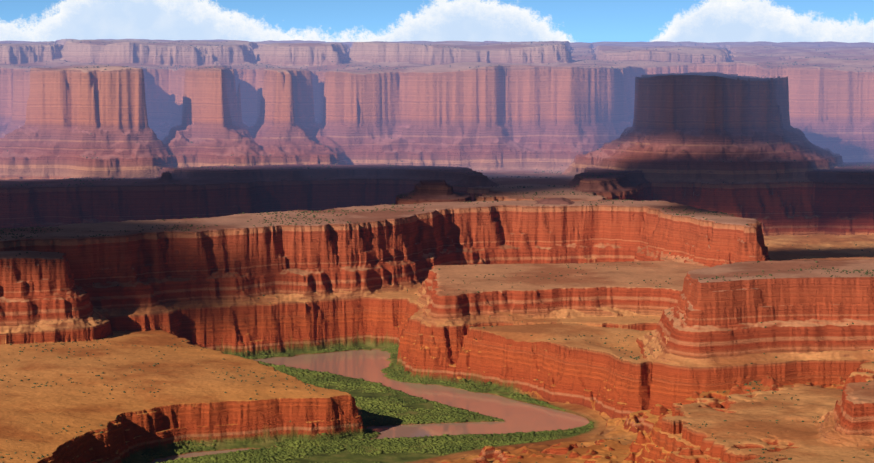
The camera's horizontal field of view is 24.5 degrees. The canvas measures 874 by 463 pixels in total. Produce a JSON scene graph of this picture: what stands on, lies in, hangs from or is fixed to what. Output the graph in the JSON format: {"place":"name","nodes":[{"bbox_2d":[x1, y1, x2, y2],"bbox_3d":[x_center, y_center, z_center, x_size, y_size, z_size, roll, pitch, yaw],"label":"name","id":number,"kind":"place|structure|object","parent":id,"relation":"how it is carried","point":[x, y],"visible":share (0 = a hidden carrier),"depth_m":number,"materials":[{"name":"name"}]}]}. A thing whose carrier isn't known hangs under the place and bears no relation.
{"place":"outdoors","nodes":[
{"label":"outdoors","id":0,"kind":"place"},
{"bbox_2d":[151,350,588,462],"bbox_3d":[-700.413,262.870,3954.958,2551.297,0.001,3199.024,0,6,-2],"label":"river water","id":1,"kind":"structure","parent":0,"point":[514,415],"depth_m":3536.02,"materials":[{"name":"beige liquid"}]},
{"bbox_2d":[0,39,873,462],"bbox_3d":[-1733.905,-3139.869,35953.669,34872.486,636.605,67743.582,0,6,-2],"label":"canyon ground","id":2,"kind":"structure","parent":0,"point":[370,275],"depth_m":4360.29,"materials":[{"name":"stone"}]},
{"bbox_2d":[124,342,594,462],"bbox_3d":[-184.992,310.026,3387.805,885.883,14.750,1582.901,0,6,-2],"label":"riparian thicket","id":3,"kind":"object","parent":2,"relation":"on","point":[282,449],"visible":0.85,"depth_m":3246.38,"materials":[{"name":"green plant"}]},
{"bbox_2d":[0,40,873,462],"bbox_3d":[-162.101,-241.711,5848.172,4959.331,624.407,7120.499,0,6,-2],"label":"desert scrub","id":4,"kind":"object","parent":2,"relation":"on","point":[402,212],"visible":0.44,"depth_m":4247.85,"materials":[{"name":"green plant"}]},
{"bbox_2d":[0,0,873,42],"label":"sky","id":5,"kind":"structure","parent":0,"point":[588,21],"materials":[{"name":"blue"}]}
]}

